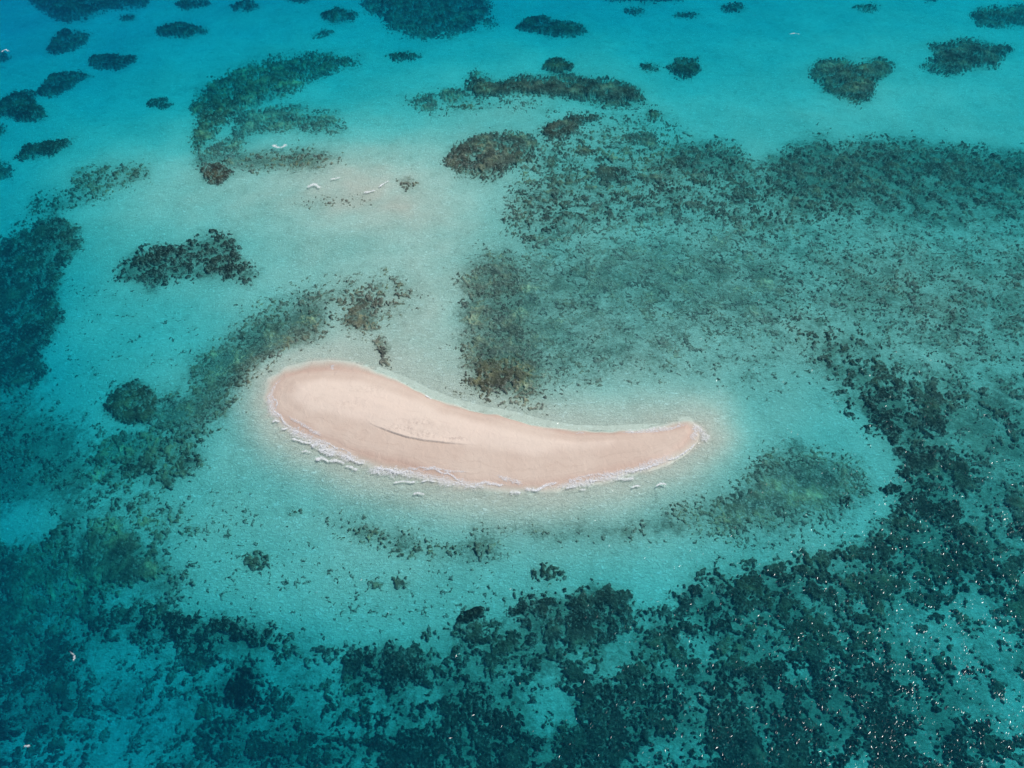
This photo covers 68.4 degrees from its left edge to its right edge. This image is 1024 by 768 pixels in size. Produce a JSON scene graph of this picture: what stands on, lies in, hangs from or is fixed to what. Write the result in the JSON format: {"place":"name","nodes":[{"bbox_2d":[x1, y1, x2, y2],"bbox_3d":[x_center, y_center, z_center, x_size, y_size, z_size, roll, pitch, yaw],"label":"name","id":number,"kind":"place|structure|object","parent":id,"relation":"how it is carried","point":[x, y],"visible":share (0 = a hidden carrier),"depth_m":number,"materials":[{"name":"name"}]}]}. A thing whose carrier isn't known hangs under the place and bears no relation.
{"place":"outdoors","nodes":[
{"label":"outdoors","id":0,"kind":"place"},
{"bbox_2d":[0,0,1023,767],"bbox_3d":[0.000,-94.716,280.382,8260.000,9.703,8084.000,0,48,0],"label":"seabed","id":1,"kind":"structure","parent":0,"point":[754,90],"depth_m":202.75,"materials":[{"name":"teal soil"}]},
{"bbox_2d":[0,164,12,179],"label":"patch reef","id":2,"kind":"object","parent":1,"relation":"on","point":[4,172],"visible":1,"depth_m":260.67},
{"bbox_2d":[0,424,18,442],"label":"coral head","id":3,"kind":"object","parent":1,"relation":"on","point":[9,431],"visible":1,"depth_m":184.89},
{"bbox_2d":[0,444,23,462],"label":"coral head","id":4,"kind":"object","parent":1,"relation":"on","point":[15,452],"visible":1,"depth_m":181.45},
{"bbox_2d":[0,89,45,122],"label":"patch reef","id":5,"kind":"object","parent":1,"relation":"on","point":[22,105],"visible":1,"depth_m":290.30},
{"bbox_2d":[21,449,34,466],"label":"coral head","id":6,"kind":"object","parent":1,"relation":"on","point":[29,454],"visible":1,"depth_m":180.10},
{"bbox_2d":[14,138,71,161],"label":"patch reef","id":7,"kind":"object","parent":1,"relation":"on","point":[48,147],"visible":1,"depth_m":268.37},
{"bbox_2d":[0,171,88,406],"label":"coral belt","id":8,"kind":"object","parent":1,"relation":"on","point":[22,364],"visible":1,"depth_m":219.09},
{"bbox_2d":[39,457,62,485],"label":"coral head","id":9,"kind":"object","parent":1,"relation":"on","point":[46,477],"visible":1,"depth_m":176.91},
{"bbox_2d":[37,71,88,97],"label":"patch reef","id":10,"kind":"object","parent":1,"relation":"on","point":[57,84],"visible":1,"depth_m":305.83},
{"bbox_2d":[46,28,89,54],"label":"patch reef","id":11,"kind":"object","parent":1,"relation":"on","point":[57,45],"visible":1,"depth_m":331.99},
{"bbox_2d":[59,448,80,466],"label":"coral head","id":12,"kind":"object","parent":1,"relation":"on","point":[70,460],"visible":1,"depth_m":178.82},
{"bbox_2d":[70,173,93,191],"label":"coral head","id":13,"kind":"object","parent":1,"relation":"on","point":[79,180],"visible":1,"depth_m":253.27},
{"bbox_2d":[29,0,149,22],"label":"patch reef","id":14,"kind":"object","parent":1,"relation":"on","point":[67,11],"visible":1,"depth_m":358.13},
{"bbox_2d":[85,175,104,198],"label":"coral head","id":15,"kind":"object","parent":1,"relation":"on","point":[90,185],"visible":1,"depth_m":250.53},
{"bbox_2d":[98,727,111,742],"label":"coral head","id":16,"kind":"object","parent":1,"relation":"on","point":[105,732],"visible":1,"depth_m":140.83},
{"bbox_2d":[101,689,120,714],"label":"coral head","id":17,"kind":"object","parent":1,"relation":"on","point":[110,704],"visible":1,"depth_m":144.35},
{"bbox_2d":[88,53,137,70],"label":"patch reef","id":18,"kind":"object","parent":1,"relation":"on","point":[108,61],"visible":1,"depth_m":318.74},
{"bbox_2d":[103,380,159,424],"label":"reef","id":19,"kind":"object","parent":1,"relation":"on","point":[143,409],"visible":1,"depth_m":188.37},
{"bbox_2d":[126,719,149,754],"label":"coral head","id":20,"kind":"object","parent":1,"relation":"on","point":[132,744],"visible":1,"depth_m":140.14},
{"bbox_2d":[135,516,159,528],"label":"coral head","id":21,"kind":"object","parent":1,"relation":"on","point":[145,521],"visible":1,"depth_m":165.22},
{"bbox_2d":[136,663,163,703],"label":"coral head","id":22,"kind":"object","parent":1,"relation":"on","point":[147,688],"visible":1,"depth_m":146.25},
{"bbox_2d":[141,638,159,658],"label":"coral head","id":23,"kind":"object","parent":1,"relation":"on","point":[149,643],"visible":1,"depth_m":149.76},
{"bbox_2d":[136,264,168,286],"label":"coral head","id":24,"kind":"object","parent":1,"relation":"on","point":[154,273],"visible":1,"depth_m":219.48},
{"bbox_2d":[130,244,177,271],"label":"patch reef","id":25,"kind":"object","parent":1,"relation":"on","point":[151,257],"visible":1,"depth_m":224.88},
{"bbox_2d":[147,96,173,109],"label":"patch reef","id":26,"kind":"object","parent":1,"relation":"on","point":[159,101],"visible":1,"depth_m":291.58},
{"bbox_2d":[137,409,195,443],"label":"coral head","id":27,"kind":"object","parent":1,"relation":"on","point":[158,425],"visible":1,"depth_m":183.07},
{"bbox_2d":[147,686,188,715],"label":"coral head","id":28,"kind":"object","parent":1,"relation":"on","point":[170,695],"visible":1,"depth_m":144.80},
{"bbox_2d":[0,507,340,767],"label":"coral belt","id":29,"kind":"object","parent":1,"relation":"on","point":[120,564],"visible":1,"depth_m":150.68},
{"bbox_2d":[165,501,183,525],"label":"coral head","id":30,"kind":"object","parent":1,"relation":"on","point":[178,517],"visible":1,"depth_m":166.06},
{"bbox_2d":[163,728,191,752],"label":"coral head","id":31,"kind":"object","parent":1,"relation":"on","point":[187,736],"visible":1,"depth_m":139.51},
{"bbox_2d":[156,21,204,37],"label":"patch reef","id":32,"kind":"object","parent":1,"relation":"on","point":[181,28],"visible":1,"depth_m":338.36},
{"bbox_2d":[170,442,196,478],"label":"coral head","id":33,"kind":"object","parent":1,"relation":"on","point":[180,467],"visible":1,"depth_m":175.50},
{"bbox_2d":[174,0,209,10],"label":"patch reef","id":34,"kind":"object","parent":1,"relation":"on","point":[187,4],"visible":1,"depth_m":358.90},
{"bbox_2d":[200,162,234,185],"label":"patch reef","id":35,"kind":"object","parent":1,"relation":"on","point":[218,172],"visible":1,"depth_m":253.28},
{"bbox_2d":[204,139,246,159],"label":"coral head","id":36,"kind":"object","parent":1,"relation":"on","point":[216,149],"visible":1,"depth_m":265.16},
{"bbox_2d":[220,664,264,713],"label":"patch reef","id":37,"kind":"object","parent":1,"relation":"on","point":[243,694],"visible":1,"depth_m":143.60},
{"bbox_2d":[230,0,257,11],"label":"patch reef","id":38,"kind":"object","parent":1,"relation":"on","point":[241,4],"visible":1,"depth_m":357.30},
{"bbox_2d":[85,267,428,511],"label":"weed cover","id":39,"kind":"object","parent":1,"relation":"on","point":[146,461],"visible":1,"depth_m":192.57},
{"bbox_2d":[244,550,269,571],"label":"patch reef","id":40,"kind":"object","parent":1,"relation":"on","point":[251,561],"visible":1,"depth_m":158.16},
{"bbox_2d":[260,628,273,646],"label":"coral head","id":41,"kind":"object","parent":1,"relation":"on","point":[268,632],"visible":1,"depth_m":149.35},
{"bbox_2d":[189,49,350,150],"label":"patch reef","id":42,"kind":"object","parent":1,"relation":"on","point":[223,102],"visible":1,"depth_m":300.43},
{"bbox_2d":[246,679,295,723],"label":"coral head","id":43,"kind":"object","parent":1,"relation":"on","point":[281,706],"visible":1,"depth_m":142.52},
{"bbox_2d":[268,632,299,664],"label":"coral head","id":44,"kind":"object","parent":1,"relation":"on","point":[288,652],"visible":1,"depth_m":147.97},
{"bbox_2d":[230,104,340,140],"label":"patch reef","id":45,"kind":"object","parent":1,"relation":"on","point":[252,124],"visible":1,"depth_m":278.98},
{"bbox_2d":[279,153,310,166],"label":"coral head","id":46,"kind":"object","parent":1,"relation":"on","point":[299,157],"visible":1,"depth_m":259.65},
{"bbox_2d":[310,645,338,664],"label":"coral head","id":47,"kind":"object","parent":1,"relation":"on","point":[321,649],"visible":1,"depth_m":147.08},
{"bbox_2d":[314,677,341,720],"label":"coral head","id":48,"kind":"object","parent":1,"relation":"on","point":[326,685],"visible":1,"depth_m":142.40},
{"bbox_2d":[321,6,354,22],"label":"patch reef","id":49,"kind":"object","parent":1,"relation":"on","point":[336,13],"visible":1,"depth_m":347.56},
{"bbox_2d":[343,681,365,696],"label":"coral head","id":50,"kind":"object","parent":1,"relation":"on","point":[355,687],"visible":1,"depth_m":143.10},
{"bbox_2d":[345,298,378,330],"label":"coral head","id":51,"kind":"object","parent":1,"relation":"on","point":[359,322],"visible":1,"depth_m":205.58},
{"bbox_2d":[372,335,389,366],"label":"coral head","id":52,"kind":"object","parent":1,"relation":"on","point":[382,360],"visible":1,"depth_m":196.38},
{"bbox_2d":[389,52,420,61],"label":"patch reef","id":53,"kind":"object","parent":1,"relation":"on","point":[404,56],"visible":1,"depth_m":317.60},
{"bbox_2d":[359,0,488,40],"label":"patch reef","id":54,"kind":"object","parent":1,"relation":"on","point":[430,14],"visible":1,"depth_m":348.38},
{"bbox_2d":[415,93,437,111],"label":"patch reef","id":55,"kind":"object","parent":1,"relation":"on","point":[428,104],"visible":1,"depth_m":288.93},
{"bbox_2d":[439,88,468,102],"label":"patch reef","id":56,"kind":"object","parent":1,"relation":"on","point":[449,93],"visible":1,"depth_m":292.89},
{"bbox_2d":[456,606,489,623],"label":"patch reef","id":57,"kind":"object","parent":1,"relation":"on","point":[473,614],"visible":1,"depth_m":150.31},
{"bbox_2d":[262,360,699,494],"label":"sandbank","id":58,"kind":"structure","parent":1,"relation":"on","point":[375,419],"depth_m":176.89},
{"bbox_2d":[442,129,539,175],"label":"patch reef","id":59,"kind":"object","parent":1,"relation":"on","point":[489,157],"visible":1,"depth_m":261.74},
{"bbox_2d":[0,0,1022,767],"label":"coral rubble","id":60,"kind":"object","parent":1,"relation":"on","point":[232,258],"visible":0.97,"depth_m":224.20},
{"bbox_2d":[505,201,524,221],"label":"sand patch","id":61,"kind":"object","parent":1,"relation":"on","point":[517,215],"visible":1,"depth_m":238.11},
{"bbox_2d":[526,234,555,248],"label":"coral head","id":62,"kind":"object","parent":1,"relation":"on","point":[536,240],"visible":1,"depth_m":229.51},
{"bbox_2d":[515,13,584,37],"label":"patch reef","id":63,"kind":"object","parent":1,"relation":"on","point":[543,24],"visible":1,"depth_m":338.55},
{"bbox_2d":[540,562,565,580],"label":"patch reef","id":64,"kind":"object","parent":1,"relation":"on","point":[547,574],"visible":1,"depth_m":156.16},
{"bbox_2d":[468,71,645,110],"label":"patch reef","id":65,"kind":"object","parent":1,"relation":"on","point":[574,87],"visible":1,"depth_m":293.91},
{"bbox_2d":[542,57,574,72],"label":"patch reef","id":66,"kind":"object","parent":1,"relation":"on","point":[558,63],"visible":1,"depth_m":308.99},
{"bbox_2d":[540,156,591,206],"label":"coral head","id":67,"kind":"object","parent":1,"relation":"on","point":[551,161],"visible":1,"depth_m":251.80},
{"bbox_2d":[554,298,577,312],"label":"coral head","id":68,"kind":"object","parent":1,"relation":"on","point":[572,303],"visible":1,"depth_m":210.11},
{"bbox_2d":[543,112,599,142],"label":"patch reef","id":69,"kind":"object","parent":1,"relation":"on","point":[570,125],"visible":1,"depth_m":274.41},
{"bbox_2d":[576,144,597,156],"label":"sand patch","id":70,"kind":"object","parent":1,"relation":"on","point":[583,150],"visible":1,"depth_m":263.45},
{"bbox_2d":[575,201,602,214],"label":"coral head","id":71,"kind":"object","parent":1,"relation":"on","point":[594,206],"visible":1,"depth_m":241.66},
{"bbox_2d":[594,147,624,161],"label":"coral head","id":72,"kind":"object","parent":1,"relation":"on","point":[611,157],"visible":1,"depth_m":261.61},
{"bbox_2d":[591,163,631,181],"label":"patch reef","id":73,"kind":"object","parent":1,"relation":"on","point":[604,171],"visible":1,"depth_m":254.32},
{"bbox_2d":[608,244,642,261],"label":"sand patch","id":74,"kind":"object","parent":1,"relation":"on","point":[626,253],"visible":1,"depth_m":226.00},
{"bbox_2d":[620,130,659,147],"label":"sand patch","id":75,"kind":"object","parent":1,"relation":"on","point":[647,137],"visible":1,"depth_m":269.74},
{"bbox_2d":[630,214,650,236],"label":"coral head","id":76,"kind":"object","parent":1,"relation":"on","point":[640,219],"visible":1,"depth_m":235.30},
{"bbox_2d":[635,168,675,199],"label":"sand patch","id":77,"kind":"object","parent":1,"relation":"on","point":[658,179],"visible":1,"depth_m":251.34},
{"bbox_2d":[645,336,669,349],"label":"coral head","id":78,"kind":"object","parent":1,"relation":"on","point":[661,342],"visible":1,"depth_m":200.03},
{"bbox_2d":[671,200,682,217],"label":"coral head","id":79,"kind":"object","parent":1,"relation":"on","point":[677,205],"visible":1,"depth_m":240.88},
{"bbox_2d":[342,349,1023,767],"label":"coral belt","id":80,"kind":"object","parent":1,"relation":"on","point":[880,731],"visible":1,"depth_m":145.44,"materials":[{"name":"stone"}]},
{"bbox_2d":[666,56,701,79],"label":"patch reef","id":81,"kind":"object","parent":1,"relation":"on","point":[686,67],"visible":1,"depth_m":309.20},
{"bbox_2d":[653,146,717,187],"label":"coral head","id":82,"kind":"object","parent":1,"relation":"on","point":[678,161],"visible":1,"depth_m":258.21},
{"bbox_2d":[673,285,699,312],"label":"sand patch","id":83,"kind":"object","parent":1,"relation":"on","point":[697,300],"visible":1,"depth_m":211.48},
{"bbox_2d":[680,334,705,352],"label":"coral head","id":84,"kind":"object","parent":1,"relation":"on","point":[690,346],"visible":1,"depth_m":199.25},
{"bbox_2d":[688,584,702,598],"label":"coral head","id":85,"kind":"object","parent":1,"relation":"on","point":[696,590],"visible":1,"depth_m":154.11},
{"bbox_2d":[690,501,713,521],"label":"coral head","id":86,"kind":"object","parent":1,"relation":"on","point":[701,512],"visible":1,"depth_m":165.24},
{"bbox_2d":[688,305,717,321],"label":"sand patch","id":87,"kind":"object","parent":1,"relation":"on","point":[693,317],"visible":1,"depth_m":207.97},
{"bbox_2d":[694,567,719,587],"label":"coral head","id":88,"kind":"object","parent":1,"relation":"on","point":[701,572],"visible":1,"depth_m":156.12},
{"bbox_2d":[703,142,722,158],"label":"coral head","id":89,"kind":"object","parent":1,"relation":"on","point":[709,146],"visible":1,"depth_m":264.83},
{"bbox_2d":[682,198,747,235],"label":"coral head","id":90,"kind":"object","parent":1,"relation":"on","point":[698,205],"visible":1,"depth_m":240.05},
{"bbox_2d":[716,146,735,164],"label":"coral head","id":91,"kind":"object","parent":1,"relation":"on","point":[723,157],"visible":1,"depth_m":262.81},
{"bbox_2d":[440,121,1023,415],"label":"reef flat","id":92,"kind":"structure","parent":1,"relation":"on","point":[493,378],"depth_m":224.17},
{"bbox_2d":[720,2,743,12],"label":"patch reef","id":93,"kind":"object","parent":1,"relation":"on","point":[731,8],"visible":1,"depth_m":353.67},
{"bbox_2d":[720,234,756,263],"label":"sand patch","id":94,"kind":"object","parent":1,"relation":"on","point":[745,255],"visible":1,"depth_m":226.37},
{"bbox_2d":[723,164,761,204],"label":"coral head","id":95,"kind":"object","parent":1,"relation":"on","point":[740,194],"visible":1,"depth_m":248.26},
{"bbox_2d":[744,163,765,179],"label":"coral head","id":96,"kind":"object","parent":1,"relation":"on","point":[753,171],"visible":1,"depth_m":256.23},
{"bbox_2d":[765,175,789,196],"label":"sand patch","id":97,"kind":"object","parent":1,"relation":"on","point":[777,183],"visible":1,"depth_m":250.26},
{"bbox_2d":[707,449,873,538],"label":"weed bed","id":98,"kind":"object","parent":1,"relation":"on","point":[812,489],"visible":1,"depth_m":169.54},
{"bbox_2d":[788,195,804,211],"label":"coral head","id":99,"kind":"object","parent":1,"relation":"on","point":[794,202],"visible":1,"depth_m":243.13},
{"bbox_2d":[804,200,828,212],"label":"coral head","id":100,"kind":"object","parent":1,"relation":"on","point":[812,203],"visible":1,"depth_m":242.78},
{"bbox_2d":[817,353,833,368],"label":"coral head","id":101,"kind":"object","parent":1,"relation":"on","point":[821,358],"visible":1,"depth_m":196.07},
{"bbox_2d":[842,368,856,389],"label":"coral head","id":102,"kind":"object","parent":1,"relation":"on","point":[851,374],"visible":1,"depth_m":191.88},
{"bbox_2d":[808,57,892,101],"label":"patch reef","id":103,"kind":"object","parent":1,"relation":"on","point":[856,84],"visible":1,"depth_m":302.66},
{"bbox_2d":[880,641,895,666],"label":"coral head","id":104,"kind":"object","parent":1,"relation":"on","point":[887,649],"visible":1,"depth_m":146.25},
{"bbox_2d":[882,481,901,496],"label":"patch reef","id":105,"kind":"object","parent":1,"relation":"on","point":[891,487],"visible":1,"depth_m":170.15},
{"bbox_2d":[885,193,906,209],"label":"coral head","id":106,"kind":"object","parent":1,"relation":"on","point":[896,203],"visible":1,"depth_m":243.47},
{"bbox_2d":[903,290,921,315],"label":"coral head","id":107,"kind":"object","parent":1,"relation":"on","point":[912,300],"visible":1,"depth_m":210.62},
{"bbox_2d":[904,277,921,293],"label":"sand patch","id":108,"kind":"object","parent":1,"relation":"on","point":[913,283],"visible":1,"depth_m":215.88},
{"bbox_2d":[905,182,929,217],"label":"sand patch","id":109,"kind":"object","parent":1,"relation":"on","point":[915,191],"visible":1,"depth_m":245.70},
{"bbox_2d":[911,663,944,694],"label":"coral head","id":110,"kind":"object","parent":1,"relation":"on","point":[930,681],"visible":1,"depth_m":142.84},
{"bbox_2d":[925,190,952,210],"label":"coral head","id":111,"kind":"object","parent":1,"relation":"on","point":[933,195],"visible":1,"depth_m":245.28},
{"bbox_2d":[932,651,956,673],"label":"coral head","id":112,"kind":"object","parent":1,"relation":"on","point":[939,662],"visible":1,"depth_m":144.80},
{"bbox_2d":[950,609,970,625],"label":"coral head","id":113,"kind":"object","parent":1,"relation":"on","point":[960,617],"visible":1,"depth_m":150.96},
{"bbox_2d":[927,37,1012,75],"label":"patch reef","id":114,"kind":"object","parent":1,"relation":"on","point":[954,58],"visible":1,"depth_m":315.27},
{"bbox_2d":[970,453,991,467],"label":"coral head","id":115,"kind":"object","parent":1,"relation":"on","point":[986,463],"visible":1,"depth_m":175.10},
{"bbox_2d":[978,401,1009,421],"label":"coral head","id":116,"kind":"object","parent":1,"relation":"on","point":[997,414],"visible":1,"depth_m":184.63},
{"bbox_2d":[971,3,1023,28],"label":"patch reef","id":117,"kind":"object","parent":1,"relation":"on","point":[1012,15],"visible":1,"depth_m":343.03},
{"bbox_2d":[987,678,1007,704],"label":"coral head","id":118,"kind":"object","parent":1,"relation":"on","point":[997,689],"visible":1,"depth_m":141.62},
{"bbox_2d":[993,539,1013,555],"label":"coral head","id":119,"kind":"object","parent":1,"relation":"on","point":[1000,549],"visible":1,"depth_m":160.73},
{"bbox_2d":[994,324,1023,337],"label":"coral head","id":120,"kind":"object","parent":1,"relation":"on","point":[1016,330],"visible":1,"depth_m":204.23},
{"bbox_2d":[1003,418,1023,442],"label":"coral head","id":121,"kind":"object","parent":1,"relation":"on","point":[1013,433],"visible":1,"depth_m":181.34},
{"bbox_2d":[1005,268,1023,287],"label":"coral head","id":122,"kind":"object","parent":1,"relation":"on","point":[1020,276],"visible":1,"depth_m":218.29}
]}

